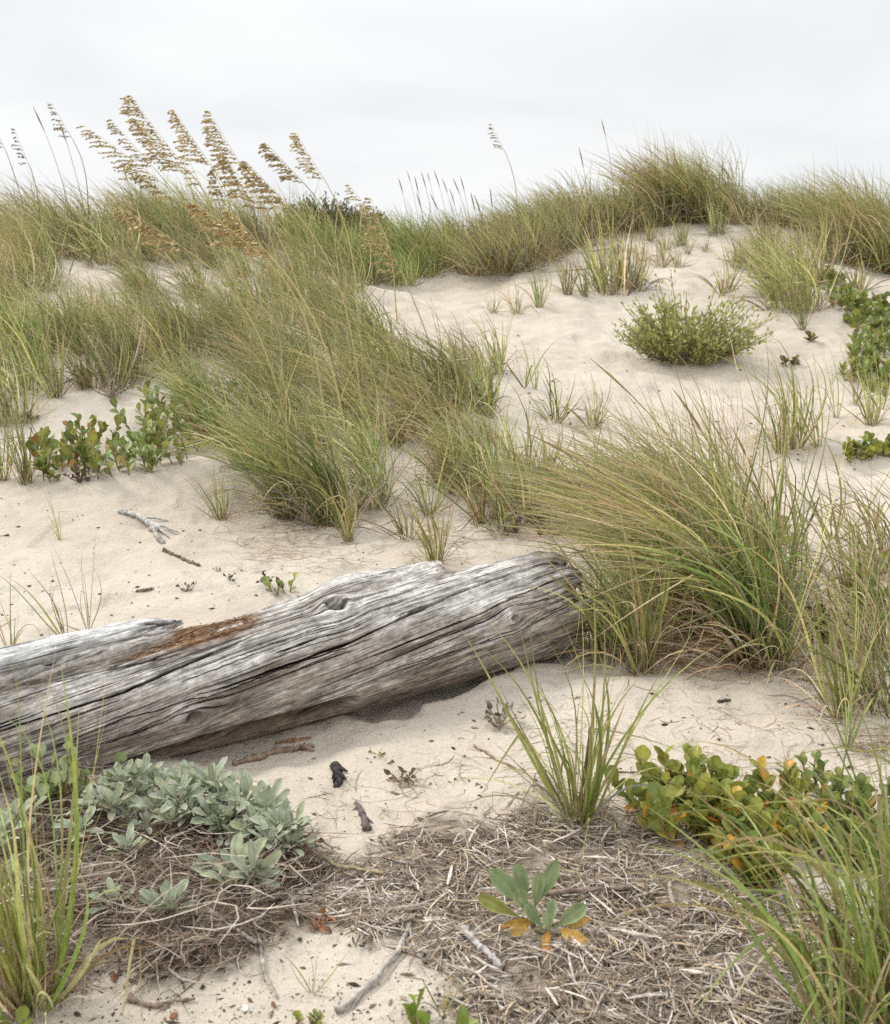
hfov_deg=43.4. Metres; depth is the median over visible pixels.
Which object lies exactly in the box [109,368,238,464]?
leafy creeper
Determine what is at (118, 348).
grass tuft
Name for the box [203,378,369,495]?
grass tuft
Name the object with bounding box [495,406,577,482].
grass tuft
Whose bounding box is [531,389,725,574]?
grass tuft
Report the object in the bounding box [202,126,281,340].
sea oat
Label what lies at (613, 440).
grass tuft
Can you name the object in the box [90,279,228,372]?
grass tuft
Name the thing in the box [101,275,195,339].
grass tuft
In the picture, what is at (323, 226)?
grass tuft
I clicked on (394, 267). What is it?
grass tuft
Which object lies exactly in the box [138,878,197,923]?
silver leaf plant
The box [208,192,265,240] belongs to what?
grass tuft
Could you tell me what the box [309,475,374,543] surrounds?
grass tuft
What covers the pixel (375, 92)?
sky
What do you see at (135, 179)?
sea oat
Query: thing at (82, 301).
grass tuft
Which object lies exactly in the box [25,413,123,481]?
leafy creeper
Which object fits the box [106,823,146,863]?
silver leaf plant
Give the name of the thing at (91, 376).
grass tuft
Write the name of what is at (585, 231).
grass tuft
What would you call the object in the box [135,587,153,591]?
wood chip
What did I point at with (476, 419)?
grass tuft
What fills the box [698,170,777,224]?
grass tuft
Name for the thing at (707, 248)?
grass tuft
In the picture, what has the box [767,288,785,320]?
grass tuft
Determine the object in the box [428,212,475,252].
grass tuft
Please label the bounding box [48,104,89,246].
sea oat
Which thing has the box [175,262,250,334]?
grass tuft
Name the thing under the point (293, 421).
grass tuft
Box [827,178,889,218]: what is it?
grass tuft
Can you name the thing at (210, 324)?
grass tuft
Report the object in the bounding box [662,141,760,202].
grass tuft
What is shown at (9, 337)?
grass tuft
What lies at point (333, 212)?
shrub
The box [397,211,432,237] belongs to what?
grass tuft
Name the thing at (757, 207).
grass tuft
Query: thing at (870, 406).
grass tuft
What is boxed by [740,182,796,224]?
grass tuft
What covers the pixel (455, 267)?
grass tuft
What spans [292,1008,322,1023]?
seedling
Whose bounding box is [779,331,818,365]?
withered creeper
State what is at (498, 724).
dead flower head
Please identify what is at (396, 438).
grass tuft
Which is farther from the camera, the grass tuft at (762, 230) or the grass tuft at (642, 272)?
the grass tuft at (762, 230)
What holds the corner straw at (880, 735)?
on the sand ground
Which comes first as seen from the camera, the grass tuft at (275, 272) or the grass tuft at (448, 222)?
the grass tuft at (275, 272)
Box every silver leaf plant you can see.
[0,794,47,894]
[51,752,190,852]
[84,877,136,916]
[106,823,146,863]
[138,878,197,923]
[148,756,317,865]
[190,831,280,904]
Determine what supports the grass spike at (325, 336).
on the sand ground
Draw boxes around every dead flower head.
[20,411,39,419]
[63,463,90,482]
[90,371,125,397]
[176,581,195,591]
[223,573,235,580]
[255,571,273,582]
[309,907,335,933]
[368,748,385,756]
[383,766,421,788]
[483,697,526,728]
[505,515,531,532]
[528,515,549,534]
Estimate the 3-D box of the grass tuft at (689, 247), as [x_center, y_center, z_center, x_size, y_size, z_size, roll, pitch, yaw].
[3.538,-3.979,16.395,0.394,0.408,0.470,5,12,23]
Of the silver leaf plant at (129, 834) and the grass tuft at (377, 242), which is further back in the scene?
the grass tuft at (377, 242)
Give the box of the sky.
[0,0,889,234]
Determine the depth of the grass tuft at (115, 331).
9.80 m
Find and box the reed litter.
[258,781,889,1023]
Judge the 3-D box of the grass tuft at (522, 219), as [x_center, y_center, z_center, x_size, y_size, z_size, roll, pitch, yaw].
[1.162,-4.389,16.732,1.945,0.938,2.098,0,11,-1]
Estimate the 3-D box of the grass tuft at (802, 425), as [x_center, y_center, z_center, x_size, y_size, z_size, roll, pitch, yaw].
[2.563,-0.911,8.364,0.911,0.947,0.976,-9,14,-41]
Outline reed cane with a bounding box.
[293,844,383,874]
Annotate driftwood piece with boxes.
[148,526,165,543]
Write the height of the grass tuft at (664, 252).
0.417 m
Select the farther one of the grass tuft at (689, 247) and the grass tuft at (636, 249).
the grass tuft at (689, 247)
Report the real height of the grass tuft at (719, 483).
1.178 m
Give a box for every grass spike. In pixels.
[33,107,79,260]
[58,120,93,266]
[320,321,351,462]
[335,336,365,459]
[525,432,658,513]
[590,358,698,480]
[601,119,615,207]
[672,388,736,504]
[731,427,766,507]
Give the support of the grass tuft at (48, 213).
on the sand ground
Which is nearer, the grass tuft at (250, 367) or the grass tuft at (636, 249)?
the grass tuft at (250, 367)
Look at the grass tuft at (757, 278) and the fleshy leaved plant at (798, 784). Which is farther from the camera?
the grass tuft at (757, 278)
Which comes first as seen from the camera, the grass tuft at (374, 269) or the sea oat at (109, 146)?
the sea oat at (109, 146)
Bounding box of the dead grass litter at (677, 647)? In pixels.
[565,591,828,692]
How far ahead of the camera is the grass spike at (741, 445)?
5.38 m
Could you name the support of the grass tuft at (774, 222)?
on the sand ground
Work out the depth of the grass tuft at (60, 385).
9.08 m
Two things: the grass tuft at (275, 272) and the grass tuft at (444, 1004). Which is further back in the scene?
the grass tuft at (275, 272)
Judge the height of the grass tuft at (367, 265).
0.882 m
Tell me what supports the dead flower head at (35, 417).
on the sand ground
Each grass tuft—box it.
[0,166,55,220]
[0,181,82,249]
[0,191,24,229]
[0,193,58,234]
[0,196,80,262]
[0,205,33,255]
[0,205,59,272]
[0,207,31,253]
[0,207,76,269]
[0,224,38,302]
[0,225,65,292]
[0,226,44,296]
[0,249,39,325]
[0,260,113,344]
[0,269,68,349]
[0,270,18,332]
[0,281,92,353]
[0,288,39,368]
[0,288,82,372]
[0,298,34,374]
[0,299,90,399]
[0,319,97,394]
[0,325,63,424]
[0,371,24,426]
[0,383,54,485]
[0,392,28,480]
[0,578,38,645]
[0,647,142,1023]
[0,758,121,1023]
[1,276,52,349]
[2,193,60,230]
[2,547,67,634]
[3,226,93,287]
[4,171,129,250]
[14,186,71,219]
[17,173,115,242]
[17,299,181,390]
[18,192,87,240]
[20,285,105,355]
[21,271,98,349]
[23,291,82,341]
[25,287,109,389]
[27,202,92,259]
[37,194,121,254]
[39,199,153,265]
[43,263,164,350]
[44,487,66,539]
[48,270,115,316]
[55,277,106,324]
[57,273,143,350]
[59,534,101,630]
[64,291,155,365]
[69,302,167,376]
[74,191,146,247]
[76,340,140,393]
[77,171,171,230]
[78,183,131,223]
[79,224,161,287]
[84,173,179,240]
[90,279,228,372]
[92,168,180,218]
[92,249,169,314]
[98,285,140,326]
[99,176,197,235]
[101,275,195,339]
[102,181,175,246]
[102,198,170,261]
[103,274,194,356]
[109,247,167,296]
[109,269,242,356]
[117,333,237,449]
[118,174,199,208]
[121,190,221,261]
[123,157,247,221]
[123,267,215,322]
[131,219,227,298]
[132,338,213,401]
[134,317,275,420]
[139,181,214,227]
[140,347,302,476]
[143,315,314,445]
[149,200,225,254]
[149,281,221,343]
[152,205,212,250]
[153,187,248,257]
[158,258,246,325]
[158,367,338,526]
[161,266,270,354]
[161,310,346,423]
[163,216,240,268]
[165,178,246,240]
[173,251,295,328]
[173,296,282,369]
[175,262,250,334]
[175,451,257,522]
[183,180,295,249]
[193,316,306,398]
[196,228,269,277]
[196,234,304,310]
[196,309,316,385]
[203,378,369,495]
[205,362,416,535]
[205,366,324,465]
[207,342,365,449]
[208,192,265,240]
[211,275,298,345]
[217,194,290,253]
[220,265,312,326]
[221,198,263,227]
[223,275,358,385]
[228,234,313,282]
[232,190,331,248]
[235,178,334,238]
[237,353,339,426]
[240,298,340,368]
[243,223,340,292]
[246,269,387,344]
[247,235,323,306]
[260,209,327,261]
[266,360,441,473]
[269,220,332,270]
[269,236,338,285]
[271,318,391,409]
[276,306,401,426]
[277,937,351,993]
[278,202,382,267]
[278,280,343,333]
[279,252,336,308]
[279,280,390,373]
[279,385,452,511]
[280,300,400,403]
[283,255,401,331]
[286,210,337,240]
[294,237,381,293]
[297,252,373,308]
[298,230,374,279]
[300,219,408,281]
[301,226,397,284]
[301,253,413,353]
[307,204,397,257]
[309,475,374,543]
[310,213,351,239]
[310,223,368,258]
[311,224,385,266]
[327,291,420,395]
[329,302,427,370]
[335,363,422,446]
[344,327,502,432]
[347,218,395,264]
[353,239,395,281]
[355,345,494,440]
[356,465,458,540]
[357,211,422,255]
[358,350,478,435]
[362,211,448,264]
[365,207,404,239]
[367,240,431,285]
[368,332,460,409]
[369,197,454,252]
[369,293,510,410]
[373,250,410,281]
[378,434,469,515]
[379,390,491,490]
[382,472,475,563]
[383,341,445,384]
[386,216,463,265]
[390,239,452,278]
[395,214,483,269]
[395,394,483,495]
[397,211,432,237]
[397,388,470,462]
[397,935,480,1016]
[401,423,552,531]
[404,403,461,445]
[405,401,492,488]
[406,420,472,478]
[413,348,500,408]
[415,207,506,274]
[416,210,458,246]
[416,410,535,504]
[417,199,499,246]
[418,417,529,499]
[421,350,473,409]
[421,386,549,462]
[425,312,494,383]
[426,408,505,466]
[427,317,524,376]
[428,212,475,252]
[430,213,557,276]
[430,324,484,370]
[434,215,547,269]
[437,207,520,245]
[440,569,697,883]
[441,339,511,413]
[443,342,497,394]
[446,201,571,273]
[446,391,521,443]
[447,211,528,253]
[449,453,516,529]
[452,341,527,418]
[455,391,522,466]
[455,448,534,510]
[459,199,520,233]
[460,303,526,374]
[461,425,554,533]
[461,605,718,821]
[462,417,538,487]
[465,186,582,247]
[467,197,581,263]
[467,481,530,540]
[468,379,630,541]
[469,209,561,251]
[471,190,550,232]
[474,382,577,478]
[475,453,566,532]
[477,192,584,255]
[477,287,506,312]
[477,372,762,651]
[477,428,580,507]
[479,172,584,223]
[479,383,663,560]
[481,354,831,671]
[483,374,814,611]
[486,513,664,678]
[489,192,584,242]
[489,337,555,386]
[492,182,628,247]
[492,189,579,237]
[495,162,622,236]
[495,383,710,614]
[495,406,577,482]
[496,279,538,314]
[500,190,605,253]
[508,346,889,662]
[509,255,559,307]
[510,333,557,388]
[514,469,574,540]
[515,162,649,227]
[517,357,586,424]
[522,188,570,208]
[524,317,830,684]
[527,361,705,538]
[528,447,570,517]
[530,493,734,694]
[531,163,653,234]
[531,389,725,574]
[532,370,819,579]
[533,196,602,231]
[533,238,587,294]
[534,506,697,663]
[536,530,632,627]
[539,188,667,295]
[546,361,786,511]
[554,367,613,429]
[558,194,605,234]
[561,390,840,579]
[562,247,600,296]
[565,168,650,232]
[565,377,886,605]
[566,415,834,687]
[567,174,638,213]
[570,382,870,640]
[573,126,713,222]
[581,212,670,287]
[581,389,882,692]
[588,123,721,214]
[590,182,661,231]
[592,133,700,213]
[592,179,643,224]
[594,236,664,291]
[596,681,889,1023]
[601,157,685,226]
[601,223,635,250]
[606,130,715,220]
[606,189,654,223]
[616,186,654,228]
[621,764,889,1023]
[624,235,654,260]
[626,128,748,221]
[635,202,668,241]
[637,187,682,225]
[638,136,747,218]
[638,140,736,221]
[641,148,729,184]
[641,220,685,250]
[641,628,889,1011]
[645,235,682,267]
[653,236,671,259]
[658,234,693,267]
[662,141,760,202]
[662,211,699,245]
[668,233,685,246]
[673,227,695,253]
[686,239,747,295]
[688,193,876,313]
[690,232,714,250]
[694,186,736,235]
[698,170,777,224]
[703,179,780,222]
[707,221,752,267]
[709,327,858,455]
[717,226,761,262]
[722,756,889,1023]
[727,219,825,300]
[729,173,756,214]
[729,221,774,269]
[731,235,767,276]
[736,178,795,216]
[738,199,787,248]
[739,372,808,457]
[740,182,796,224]
[741,211,782,252]
[741,219,793,288]
[743,174,814,227]
[743,253,786,295]
[743,711,889,1023]
[748,173,816,224]
[748,183,797,226]
[749,220,780,258]
[749,546,889,730]
[750,161,873,244]
[750,361,822,447]
[751,444,889,606]
[757,480,846,618]
[761,154,881,241]
[764,205,860,284]
[764,492,889,674]
[765,164,829,229]
[765,431,889,539]
[765,538,889,729]
[766,504,847,631]
[767,152,889,208]
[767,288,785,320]
[773,219,811,261]
[775,169,889,266]
[775,230,801,255]
[775,433,842,542]
[777,284,816,329]
[780,167,888,245]
[781,180,889,262]
[782,464,831,574]
[789,164,882,212]
[790,450,889,580]
[791,187,869,262]
[804,188,889,272]
[807,231,889,290]
[810,346,851,417]
[816,179,887,225]
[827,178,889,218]
[827,202,889,261]
[827,351,889,425]
[828,475,889,528]
[829,169,889,238]
[831,627,889,747]
[840,332,882,403]
[840,343,889,409]
[843,186,889,219]
[844,172,889,208]
[851,211,889,246]
[851,213,889,273]
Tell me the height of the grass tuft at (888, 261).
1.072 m
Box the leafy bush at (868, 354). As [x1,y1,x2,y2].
[837,325,889,397]
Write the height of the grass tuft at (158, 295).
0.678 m
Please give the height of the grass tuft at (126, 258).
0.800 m
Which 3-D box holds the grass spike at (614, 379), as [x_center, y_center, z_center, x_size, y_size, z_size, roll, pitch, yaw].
[1.097,-0.154,5.455,0.808,1.180,0.011,0,11,0]
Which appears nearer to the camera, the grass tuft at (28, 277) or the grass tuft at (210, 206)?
the grass tuft at (28, 277)
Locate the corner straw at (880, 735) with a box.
[759,624,889,781]
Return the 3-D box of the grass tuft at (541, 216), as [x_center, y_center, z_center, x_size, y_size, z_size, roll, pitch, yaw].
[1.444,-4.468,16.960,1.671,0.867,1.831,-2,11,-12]
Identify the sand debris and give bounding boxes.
[0,329,877,1023]
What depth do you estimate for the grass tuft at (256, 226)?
14.84 m
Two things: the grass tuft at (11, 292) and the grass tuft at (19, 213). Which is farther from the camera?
the grass tuft at (19, 213)
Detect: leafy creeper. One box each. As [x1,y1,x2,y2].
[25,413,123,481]
[97,430,174,476]
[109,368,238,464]
[817,265,889,335]
[842,431,889,462]
[852,328,889,357]
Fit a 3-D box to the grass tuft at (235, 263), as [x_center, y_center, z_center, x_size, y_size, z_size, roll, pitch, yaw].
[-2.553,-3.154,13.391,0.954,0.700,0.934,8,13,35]
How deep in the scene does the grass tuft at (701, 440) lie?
5.54 m
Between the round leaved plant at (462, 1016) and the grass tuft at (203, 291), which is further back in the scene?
the grass tuft at (203, 291)
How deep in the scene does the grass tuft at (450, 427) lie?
8.36 m
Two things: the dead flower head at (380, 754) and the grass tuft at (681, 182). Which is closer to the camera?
the dead flower head at (380, 754)
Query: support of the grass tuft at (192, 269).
on the sand ground
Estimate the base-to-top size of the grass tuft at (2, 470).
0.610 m
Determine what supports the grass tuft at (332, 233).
on the sand ground
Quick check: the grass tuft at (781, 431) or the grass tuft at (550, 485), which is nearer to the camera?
the grass tuft at (550, 485)
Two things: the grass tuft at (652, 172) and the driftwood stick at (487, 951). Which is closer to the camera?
the driftwood stick at (487, 951)
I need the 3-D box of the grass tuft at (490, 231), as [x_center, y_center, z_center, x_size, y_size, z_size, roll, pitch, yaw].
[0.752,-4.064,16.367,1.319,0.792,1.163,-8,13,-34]
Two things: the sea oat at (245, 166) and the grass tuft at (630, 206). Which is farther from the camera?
the grass tuft at (630, 206)
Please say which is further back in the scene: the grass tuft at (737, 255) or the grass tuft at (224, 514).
the grass tuft at (737, 255)
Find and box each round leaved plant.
[0,1005,32,1023]
[9,736,126,818]
[402,987,430,1023]
[456,1004,481,1023]
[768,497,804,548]
[797,604,837,642]
[848,552,889,619]
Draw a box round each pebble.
[170,1012,177,1019]
[242,1005,248,1011]
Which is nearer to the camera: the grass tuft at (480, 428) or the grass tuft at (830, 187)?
the grass tuft at (480, 428)
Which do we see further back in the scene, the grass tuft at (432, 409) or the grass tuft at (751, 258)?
the grass tuft at (751, 258)
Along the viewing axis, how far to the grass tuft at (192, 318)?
10.63 m
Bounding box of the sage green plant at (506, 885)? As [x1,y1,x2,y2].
[477,858,590,952]
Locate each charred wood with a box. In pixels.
[329,761,347,787]
[353,801,372,831]
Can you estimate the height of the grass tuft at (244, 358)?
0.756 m
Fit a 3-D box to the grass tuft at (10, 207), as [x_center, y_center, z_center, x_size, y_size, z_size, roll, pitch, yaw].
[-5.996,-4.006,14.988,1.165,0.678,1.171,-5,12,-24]
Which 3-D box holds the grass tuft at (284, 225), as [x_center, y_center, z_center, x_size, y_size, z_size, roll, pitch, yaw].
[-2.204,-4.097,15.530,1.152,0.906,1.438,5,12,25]
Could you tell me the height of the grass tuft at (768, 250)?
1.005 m
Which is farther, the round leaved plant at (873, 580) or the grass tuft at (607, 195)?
the grass tuft at (607, 195)
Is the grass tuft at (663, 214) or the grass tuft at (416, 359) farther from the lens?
the grass tuft at (663, 214)
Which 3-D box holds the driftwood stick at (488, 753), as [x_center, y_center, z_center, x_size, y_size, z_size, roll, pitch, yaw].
[0.173,0.831,3.772,0.026,0.045,0.348,-5,12,-26]
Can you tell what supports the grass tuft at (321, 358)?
on the sand ground
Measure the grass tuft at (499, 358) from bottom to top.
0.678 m
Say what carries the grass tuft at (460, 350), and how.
on the sand ground
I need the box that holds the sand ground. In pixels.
[0,220,889,1023]
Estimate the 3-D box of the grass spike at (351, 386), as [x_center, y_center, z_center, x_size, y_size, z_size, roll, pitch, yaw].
[-0.651,-0.722,7.802,0.220,1.012,0.011,0,11,0]
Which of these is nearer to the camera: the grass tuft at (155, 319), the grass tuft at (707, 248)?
the grass tuft at (155, 319)
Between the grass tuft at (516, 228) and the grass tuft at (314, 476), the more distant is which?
the grass tuft at (516, 228)
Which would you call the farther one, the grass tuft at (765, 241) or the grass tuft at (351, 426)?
the grass tuft at (765, 241)
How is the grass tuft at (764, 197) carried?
on the sand ground
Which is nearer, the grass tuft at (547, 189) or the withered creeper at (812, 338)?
the withered creeper at (812, 338)
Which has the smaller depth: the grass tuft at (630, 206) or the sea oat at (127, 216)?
the sea oat at (127, 216)
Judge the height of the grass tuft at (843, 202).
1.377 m
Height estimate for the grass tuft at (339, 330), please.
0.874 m
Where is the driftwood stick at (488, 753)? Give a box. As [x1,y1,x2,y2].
[473,744,525,771]
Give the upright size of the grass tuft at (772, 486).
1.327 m
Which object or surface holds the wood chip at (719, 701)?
on the sand ground
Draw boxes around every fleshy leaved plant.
[604,743,770,854]
[707,755,832,893]
[794,749,889,871]
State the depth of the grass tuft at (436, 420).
8.59 m
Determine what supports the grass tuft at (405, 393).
on the sand ground
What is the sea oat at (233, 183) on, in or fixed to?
on the sand ground
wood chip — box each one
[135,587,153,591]
[717,698,730,703]
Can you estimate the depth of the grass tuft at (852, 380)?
9.89 m
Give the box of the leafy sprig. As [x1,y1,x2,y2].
[261,573,298,592]
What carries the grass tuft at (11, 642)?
on the sand ground
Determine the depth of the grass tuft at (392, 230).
17.01 m
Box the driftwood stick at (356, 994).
[334,914,415,1013]
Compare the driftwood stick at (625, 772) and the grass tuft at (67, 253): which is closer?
the driftwood stick at (625, 772)
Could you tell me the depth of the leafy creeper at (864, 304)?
12.89 m
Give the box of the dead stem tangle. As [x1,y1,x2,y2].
[0,758,354,1018]
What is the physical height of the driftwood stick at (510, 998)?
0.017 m
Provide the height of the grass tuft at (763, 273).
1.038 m
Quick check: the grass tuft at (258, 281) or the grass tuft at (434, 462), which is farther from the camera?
the grass tuft at (258, 281)
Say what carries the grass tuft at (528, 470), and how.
on the sand ground
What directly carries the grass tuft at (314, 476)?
on the sand ground
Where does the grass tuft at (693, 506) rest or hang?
on the sand ground
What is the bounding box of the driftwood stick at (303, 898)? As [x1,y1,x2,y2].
[285,881,318,926]
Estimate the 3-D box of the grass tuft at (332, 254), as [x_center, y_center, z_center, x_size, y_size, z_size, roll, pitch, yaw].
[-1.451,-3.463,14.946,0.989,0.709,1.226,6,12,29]
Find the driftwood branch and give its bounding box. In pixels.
[117,508,179,537]
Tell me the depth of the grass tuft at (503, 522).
6.80 m
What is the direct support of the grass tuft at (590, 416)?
on the sand ground
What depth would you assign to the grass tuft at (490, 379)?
9.14 m
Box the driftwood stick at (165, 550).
[162,547,200,566]
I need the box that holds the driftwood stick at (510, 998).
[470,990,523,1003]
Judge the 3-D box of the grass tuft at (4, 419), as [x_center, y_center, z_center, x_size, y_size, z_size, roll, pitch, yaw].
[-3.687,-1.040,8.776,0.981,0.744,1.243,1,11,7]
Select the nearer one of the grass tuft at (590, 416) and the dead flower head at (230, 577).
the dead flower head at (230, 577)
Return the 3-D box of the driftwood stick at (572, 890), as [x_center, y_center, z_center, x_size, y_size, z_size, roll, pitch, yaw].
[0.367,0.963,2.852,0.238,0.020,0.020,-1,11,-7]
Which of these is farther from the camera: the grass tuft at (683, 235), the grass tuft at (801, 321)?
the grass tuft at (683, 235)
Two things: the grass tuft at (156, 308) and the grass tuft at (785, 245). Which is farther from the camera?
the grass tuft at (785, 245)
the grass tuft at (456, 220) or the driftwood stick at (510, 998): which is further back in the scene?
the grass tuft at (456, 220)
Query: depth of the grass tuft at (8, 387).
8.75 m
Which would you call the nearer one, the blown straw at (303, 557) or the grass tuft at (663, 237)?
the blown straw at (303, 557)
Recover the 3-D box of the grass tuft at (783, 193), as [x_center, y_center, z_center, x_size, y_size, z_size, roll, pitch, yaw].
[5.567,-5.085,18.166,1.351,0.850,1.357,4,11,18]
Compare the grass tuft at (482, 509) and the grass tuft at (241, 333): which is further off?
the grass tuft at (241, 333)
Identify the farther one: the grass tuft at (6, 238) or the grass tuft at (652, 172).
the grass tuft at (652, 172)
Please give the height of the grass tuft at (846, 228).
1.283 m
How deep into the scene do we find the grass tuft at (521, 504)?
6.88 m
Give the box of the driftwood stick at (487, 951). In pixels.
[459,925,505,969]
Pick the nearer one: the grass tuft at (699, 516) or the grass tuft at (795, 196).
the grass tuft at (699, 516)
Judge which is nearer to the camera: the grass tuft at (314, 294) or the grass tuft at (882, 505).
the grass tuft at (882, 505)
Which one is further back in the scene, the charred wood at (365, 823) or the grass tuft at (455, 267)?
the grass tuft at (455, 267)
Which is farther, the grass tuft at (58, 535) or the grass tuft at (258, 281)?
the grass tuft at (258, 281)
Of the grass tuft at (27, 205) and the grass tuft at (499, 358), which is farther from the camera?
the grass tuft at (27, 205)
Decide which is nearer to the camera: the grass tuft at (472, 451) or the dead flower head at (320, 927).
the dead flower head at (320, 927)
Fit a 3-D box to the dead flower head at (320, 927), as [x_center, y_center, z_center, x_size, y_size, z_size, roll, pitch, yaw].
[-0.295,0.990,2.709,0.067,0.038,0.082,0,11,0]
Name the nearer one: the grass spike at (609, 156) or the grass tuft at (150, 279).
the grass tuft at (150, 279)
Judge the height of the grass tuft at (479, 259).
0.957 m
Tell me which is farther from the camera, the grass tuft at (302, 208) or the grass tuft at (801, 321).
the grass tuft at (302, 208)
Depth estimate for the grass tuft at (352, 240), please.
15.55 m
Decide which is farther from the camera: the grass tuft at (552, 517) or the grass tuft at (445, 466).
the grass tuft at (445, 466)
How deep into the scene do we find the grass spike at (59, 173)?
13.27 m
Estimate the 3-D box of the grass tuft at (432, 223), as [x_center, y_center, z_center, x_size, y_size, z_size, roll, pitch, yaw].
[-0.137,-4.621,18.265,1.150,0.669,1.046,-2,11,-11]
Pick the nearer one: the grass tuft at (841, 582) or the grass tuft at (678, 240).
the grass tuft at (841, 582)
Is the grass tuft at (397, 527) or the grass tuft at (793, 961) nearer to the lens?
the grass tuft at (793, 961)
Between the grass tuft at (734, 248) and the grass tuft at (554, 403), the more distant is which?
the grass tuft at (734, 248)
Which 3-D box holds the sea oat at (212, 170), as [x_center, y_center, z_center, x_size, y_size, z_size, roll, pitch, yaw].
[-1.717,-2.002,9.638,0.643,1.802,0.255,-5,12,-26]
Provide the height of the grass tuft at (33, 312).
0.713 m
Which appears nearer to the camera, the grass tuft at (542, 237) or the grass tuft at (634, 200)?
the grass tuft at (542, 237)
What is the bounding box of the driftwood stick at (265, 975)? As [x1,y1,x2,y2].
[256,933,276,996]
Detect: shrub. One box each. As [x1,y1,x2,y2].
[273,191,375,246]
[347,206,394,235]
[611,269,776,366]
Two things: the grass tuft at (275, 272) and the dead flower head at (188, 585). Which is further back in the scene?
the grass tuft at (275, 272)
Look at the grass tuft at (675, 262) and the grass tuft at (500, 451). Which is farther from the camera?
the grass tuft at (675, 262)
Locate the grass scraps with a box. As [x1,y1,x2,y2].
[309,676,834,837]
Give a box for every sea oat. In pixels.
[0,140,26,223]
[11,129,42,248]
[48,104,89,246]
[76,126,230,306]
[106,119,239,309]
[113,207,298,476]
[118,95,255,341]
[123,166,239,333]
[128,118,260,349]
[167,110,263,325]
[172,134,247,341]
[186,202,330,472]
[201,111,287,339]
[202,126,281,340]
[206,168,286,378]
[215,153,317,411]
[221,210,354,491]
[237,161,364,436]
[258,143,349,380]
[289,132,360,352]
[345,184,397,319]
[359,198,436,372]
[488,124,518,224]
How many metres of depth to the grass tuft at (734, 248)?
15.96 m
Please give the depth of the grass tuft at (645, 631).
4.49 m
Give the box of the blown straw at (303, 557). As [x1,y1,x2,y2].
[197,476,579,574]
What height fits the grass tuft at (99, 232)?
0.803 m
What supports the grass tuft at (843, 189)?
on the sand ground
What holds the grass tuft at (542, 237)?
on the sand ground
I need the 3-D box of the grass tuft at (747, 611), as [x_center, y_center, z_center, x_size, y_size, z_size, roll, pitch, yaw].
[1.161,0.076,4.560,1.202,1.213,1.336,0,11,0]
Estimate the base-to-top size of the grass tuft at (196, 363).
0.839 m
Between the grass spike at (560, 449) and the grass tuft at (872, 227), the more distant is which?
the grass tuft at (872, 227)
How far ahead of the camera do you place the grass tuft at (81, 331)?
10.12 m
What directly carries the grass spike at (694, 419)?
on the sand ground
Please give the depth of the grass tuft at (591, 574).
5.05 m
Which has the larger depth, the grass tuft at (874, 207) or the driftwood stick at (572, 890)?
the grass tuft at (874, 207)
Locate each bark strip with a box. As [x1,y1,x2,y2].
[232,742,314,766]
[275,736,312,743]
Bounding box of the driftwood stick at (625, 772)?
[594,771,638,773]
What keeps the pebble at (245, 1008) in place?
on the sand ground
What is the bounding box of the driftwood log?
[0,551,599,792]
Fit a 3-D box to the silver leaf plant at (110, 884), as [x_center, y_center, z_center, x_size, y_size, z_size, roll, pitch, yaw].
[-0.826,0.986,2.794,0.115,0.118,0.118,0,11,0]
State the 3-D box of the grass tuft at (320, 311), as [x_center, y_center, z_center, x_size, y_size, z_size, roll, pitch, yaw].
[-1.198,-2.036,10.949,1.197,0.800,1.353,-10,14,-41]
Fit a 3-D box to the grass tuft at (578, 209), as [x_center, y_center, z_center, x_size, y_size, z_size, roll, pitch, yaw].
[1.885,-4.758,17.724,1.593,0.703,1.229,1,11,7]
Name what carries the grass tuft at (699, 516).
on the sand ground
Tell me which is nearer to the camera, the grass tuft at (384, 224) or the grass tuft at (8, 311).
the grass tuft at (8, 311)
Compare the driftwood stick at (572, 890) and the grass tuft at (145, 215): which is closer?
the driftwood stick at (572, 890)
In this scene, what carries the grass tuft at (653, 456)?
on the sand ground
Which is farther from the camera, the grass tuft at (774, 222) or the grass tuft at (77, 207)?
the grass tuft at (774, 222)
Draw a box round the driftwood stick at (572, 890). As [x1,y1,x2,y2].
[545,884,634,895]
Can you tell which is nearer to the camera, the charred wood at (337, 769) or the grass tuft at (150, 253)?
the charred wood at (337, 769)
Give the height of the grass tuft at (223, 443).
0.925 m
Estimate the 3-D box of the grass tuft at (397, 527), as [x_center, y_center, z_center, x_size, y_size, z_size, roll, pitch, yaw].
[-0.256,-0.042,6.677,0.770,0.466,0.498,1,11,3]
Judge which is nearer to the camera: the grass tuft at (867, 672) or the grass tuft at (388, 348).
the grass tuft at (867, 672)
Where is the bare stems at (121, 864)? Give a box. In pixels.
[0,760,351,1022]
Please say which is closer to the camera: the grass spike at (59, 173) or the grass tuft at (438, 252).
the grass spike at (59, 173)
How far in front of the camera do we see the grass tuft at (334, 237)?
15.69 m
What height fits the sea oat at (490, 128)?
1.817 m
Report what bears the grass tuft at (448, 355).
on the sand ground
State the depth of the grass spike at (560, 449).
5.12 m
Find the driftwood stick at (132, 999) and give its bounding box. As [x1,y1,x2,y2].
[126,991,194,1007]
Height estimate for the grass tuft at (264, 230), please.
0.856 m
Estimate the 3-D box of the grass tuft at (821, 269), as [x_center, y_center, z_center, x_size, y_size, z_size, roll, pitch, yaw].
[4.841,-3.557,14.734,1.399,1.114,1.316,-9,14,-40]
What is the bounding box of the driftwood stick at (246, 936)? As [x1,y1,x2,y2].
[207,908,256,943]
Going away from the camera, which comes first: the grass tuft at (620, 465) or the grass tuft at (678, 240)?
the grass tuft at (620, 465)
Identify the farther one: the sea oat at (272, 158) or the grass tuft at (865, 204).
the grass tuft at (865, 204)

